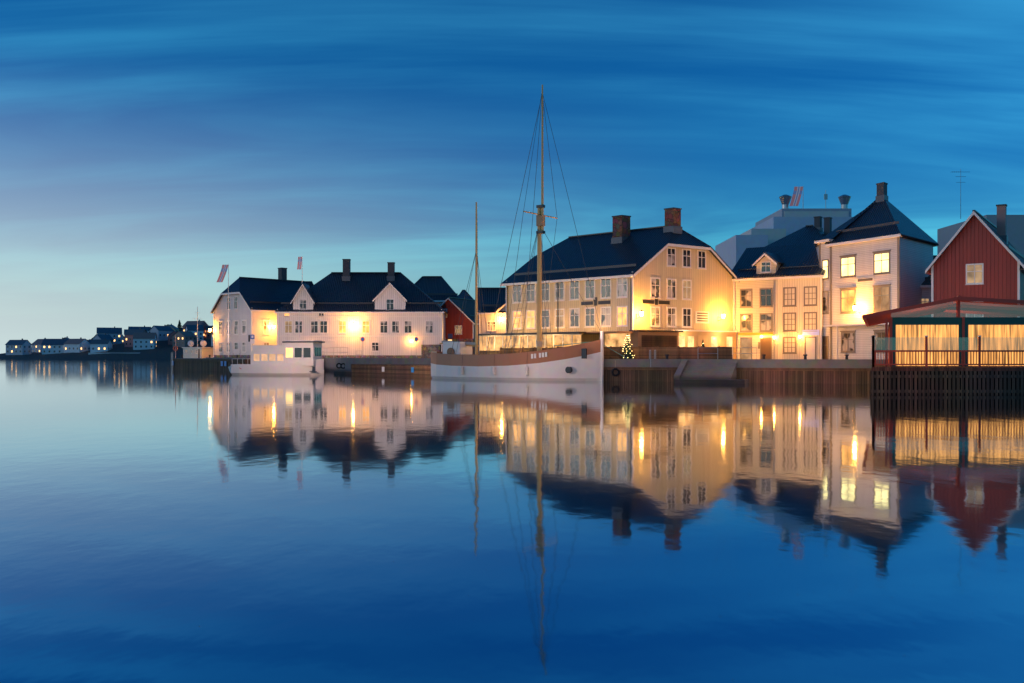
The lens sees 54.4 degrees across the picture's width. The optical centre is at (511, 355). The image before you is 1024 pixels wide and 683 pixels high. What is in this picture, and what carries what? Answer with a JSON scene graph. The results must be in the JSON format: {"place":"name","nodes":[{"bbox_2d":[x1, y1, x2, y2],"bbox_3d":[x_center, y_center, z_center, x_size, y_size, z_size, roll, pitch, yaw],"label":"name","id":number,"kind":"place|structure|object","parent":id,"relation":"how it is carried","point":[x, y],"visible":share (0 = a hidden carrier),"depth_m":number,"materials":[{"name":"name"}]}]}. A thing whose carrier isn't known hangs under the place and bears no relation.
{"place":"outdoors","nodes":[
{"label":"outdoors","id":0,"kind":"place"},
{"bbox_2d":[0,338,212,358],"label":"island ground","id":1,"kind":"structure","parent":0,"point":[162,350],"depth_m":576.60,"materials":[{"name":"grey stone"}]},
{"bbox_2d":[5,320,212,354],"bbox_3d":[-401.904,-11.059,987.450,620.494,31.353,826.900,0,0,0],"label":"distant town","id":2,"kind":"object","parent":1,"relation":"on","point":[103,339],"depth_m":591.54,"materials":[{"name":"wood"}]},
{"bbox_2d":[177,320,182,330],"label":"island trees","id":3,"kind":"object","parent":1,"relation":"on","point":[179,326],"visible":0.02,"depth_m":689.44,"materials":[{"name":"green plant"}]},
{"bbox_2d":[334,364,430,376],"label":"quay","id":4,"kind":"structure","parent":0,"point":[414,370],"depth_m":111.39,"materials":[{"name":"brown wood"}]},
{"bbox_2d":[458,290,473,299],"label":"house roof","id":5,"kind":"structure","parent":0,"point":[462,294],"depth_m":207.63,"materials":[{"name":"black tile"}]},
{"bbox_2d":[173,335,848,375],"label":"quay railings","id":6,"kind":"object","parent":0,"point":[666,355],"visible":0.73,"depth_m":88.37,"materials":[{"name":"grey metal"}]},
{"bbox_2d":[0,359,1023,682],"bbox_3d":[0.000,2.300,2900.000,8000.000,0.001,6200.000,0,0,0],"label":"water","id":7,"kind":"structure","parent":0,"point":[160,521],"depth_m":13.07,"materials":[{"name":"blue liquid"}]},
{"bbox_2d":[182,307,213,357],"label":"work boat","id":8,"kind":"object","parent":7,"relation":"on","point":[197,352],"visible":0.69,"depth_m":162.67,"materials":[{"name":"grey metal"}]},
{"bbox_2d":[171,352,250,370],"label":"jetty","id":9,"kind":"object","parent":7,"relation":"in","point":[206,364],"visible":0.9,"depth_m":146.74,"materials":[{"name":"brown wood"}]},
{"bbox_2d":[228,320,324,374],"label":"passenger boat","id":10,"kind":"object","parent":7,"relation":"on","point":[296,357],"visible":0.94,"depth_m":113.97,"materials":[{"name":"white metal"}]},
{"bbox_2d":[431,85,626,380],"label":"ketch","id":11,"kind":"object","parent":7,"relation":"in","point":[458,359],"visible":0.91,"depth_m":92.13,"materials":[{"name":"white wood"}]},
{"bbox_2d":[870,335,1023,394],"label":"pavilion deck","id":12,"kind":"structure","parent":7,"relation":"in","point":[979,379],"depth_m":58.35,"materials":[{"name":"brown wood"}]},
{"bbox_2d":[862,295,1023,366],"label":"pavilion","id":13,"kind":"structure","parent":12,"relation":"on","point":[908,328],"depth_m":61.59,"materials":[{"name":"brown"}]},
{"bbox_2d":[0,0,1023,353],"label":"sky","id":14,"kind":"structure","parent":0,"point":[148,148],"materials":[{"name":"blue"}]},
{"bbox_2d":[322,357,884,383],"bbox_3d":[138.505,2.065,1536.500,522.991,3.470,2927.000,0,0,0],"label":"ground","id":15,"kind":"structure","parent":0,"point":[841,371],"depth_m":83.65,"materials":[{"name":"concrete"}]},
{"bbox_2d":[210,267,304,357],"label":"house walls","id":16,"kind":"structure","parent":15,"relation":"on","point":[245,321],"depth_m":152.77,"materials":[{"name":"white wood"}]},
{"bbox_2d":[211,277,305,312],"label":"house roof","id":17,"kind":"structure","parent":16,"relation":"on","point":[255,289],"depth_m":154.89,"materials":[{"name":"black tile"}]},
{"bbox_2d":[233,334,417,356],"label":"traffic signs","id":18,"kind":"object","parent":15,"relation":"on","point":[252,337],"visible":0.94,"depth_m":146.48,"materials":[{"name":"metal"}]},
{"bbox_2d":[274,259,445,357],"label":"house walls","id":19,"kind":"structure","parent":15,"relation":"on","point":[388,334],"depth_m":149.50,"materials":[{"name":"white wood"}]},
{"bbox_2d":[275,272,448,313],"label":"house roof","id":20,"kind":"structure","parent":19,"relation":"on","point":[357,287],"depth_m":151.87,"materials":[{"name":"black tile"}]},
{"bbox_2d":[423,276,457,304],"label":"house walls","id":21,"kind":"structure","parent":15,"relation":"on","point":[441,301],"depth_m":176.78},
{"bbox_2d":[415,276,459,299],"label":"house roof","id":22,"kind":"structure","parent":21,"relation":"on","point":[432,284],"depth_m":178.73,"materials":[{"name":"black tile"}]},
{"bbox_2d":[440,297,478,353],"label":"house walls","id":23,"kind":"structure","parent":15,"relation":"on","point":[453,316],"depth_m":157.13,"materials":[{"name":"red wood"}]},
{"bbox_2d":[441,298,478,322],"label":"house roof","id":24,"kind":"structure","parent":23,"relation":"on","point":[469,308],"depth_m":159.03,"materials":[{"name":"black tile"}]},
{"bbox_2d":[478,287,505,333],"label":"house walls","id":25,"kind":"structure","parent":15,"relation":"on","point":[499,326],"depth_m":132.00,"materials":[{"name":"white wood"}]},
{"bbox_2d":[478,288,505,312],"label":"house roof","id":26,"kind":"structure","parent":25,"relation":"on","point":[489,295],"depth_m":134.41,"materials":[{"name":"black tile"}]},
{"bbox_2d":[217,187,802,356],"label":"flags","id":27,"kind":"object","parent":15,"relation":"on","point":[795,199],"visible":0.93,"depth_m":149.00},
{"bbox_2d":[478,331,633,353],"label":"terrace","id":28,"kind":"structure","parent":15,"relation":"on","point":[496,341],"depth_m":100.54,"materials":[{"name":"metal"}]},
{"bbox_2d":[500,346,731,358],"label":"fence","id":29,"kind":"object","parent":15,"relation":"on","point":[641,352],"visible":0.44,"depth_m":90.74,"materials":[{"name":"brown wood"}]},
{"bbox_2d":[500,207,739,358],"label":"house walls","id":30,"kind":"structure","parent":15,"relation":"on","point":[681,295],"depth_m":101.75,"materials":[{"name":"white wood"}]},
{"bbox_2d":[502,226,737,283],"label":"house roof","id":31,"kind":"structure","parent":30,"relation":"on","point":[640,248],"depth_m":103.96,"materials":[{"name":"black tile"}]},
{"bbox_2d":[621,334,633,358],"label":"christmas tree","id":32,"kind":"object","parent":15,"relation":"on","point":[628,351],"visible":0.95,"depth_m":91.95,"materials":[{"name":"green plant"}]},
{"bbox_2d":[715,190,1023,269],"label":"modern block","id":33,"kind":"structure","parent":15,"relation":"on","point":[785,220],"depth_m":144.28,"materials":[{"name":"metal"}]},
{"bbox_2d":[823,182,938,358],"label":"house walls","id":34,"kind":"structure","parent":15,"relation":"on","point":[875,274],"depth_m":95.98,"materials":[{"name":"white wood"}]},
{"bbox_2d":[814,202,875,358],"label":"house side wall","id":35,"kind":"structure","parent":34,"relation":"attached to","point":[823,252],"depth_m":100.64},
{"bbox_2d":[824,200,937,244],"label":"house roof","id":36,"kind":"structure","parent":34,"relation":"on","point":[885,211],"depth_m":97.10,"materials":[{"name":"black tile"}]},
{"bbox_2d":[920,255,936,316],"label":"house walls","id":37,"kind":"structure","parent":15,"relation":"on","point":[926,293],"depth_m":96.85,"materials":[{"name":"white wood"}]},
{"bbox_2d":[921,256,935,284],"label":"house roof","id":38,"kind":"structure","parent":37,"relation":"on","point":[927,282],"depth_m":97.29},
{"bbox_2d":[674,359,748,383],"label":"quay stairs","id":39,"kind":"structure","parent":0,"point":[704,372],"depth_m":83.72,"materials":[{"name":"grey concrete"}]},
{"bbox_2d":[732,253,825,358],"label":"house walls","id":40,"kind":"structure","parent":0,"point":[786,312],"depth_m":103.63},
{"bbox_2d":[732,244,825,278],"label":"house roof","id":41,"kind":"structure","parent":40,"relation":"on","point":[795,255],"depth_m":105.34,"materials":[{"name":"black tile"}]},
{"bbox_2d":[765,226,825,246],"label":"house roof","id":42,"kind":"structure","parent":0,"point":[808,235],"depth_m":118.78,"materials":[{"name":"black tile"}]},
{"bbox_2d":[806,216,831,234],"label":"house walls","id":43,"kind":"structure","parent":0,"point":[827,224],"depth_m":119.40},
{"bbox_2d":[925,204,1023,316],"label":"house walls","id":44,"kind":"structure","parent":0,"point":[978,258],"depth_m":83.25,"materials":[{"name":"red wood"}]},
{"bbox_2d":[952,171,965,218],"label":"roof antenna","id":45,"kind":"object","parent":44,"relation":"on","point":[960,176],"visible":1,"depth_m":96.00,"materials":[{"name":"metal"}]},
{"bbox_2d":[927,211,1023,272],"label":"house roof","id":46,"kind":"structure","parent":44,"relation":"on","point":[992,227],"depth_m":84.43,"materials":[{"name":"wood"}]}
]}

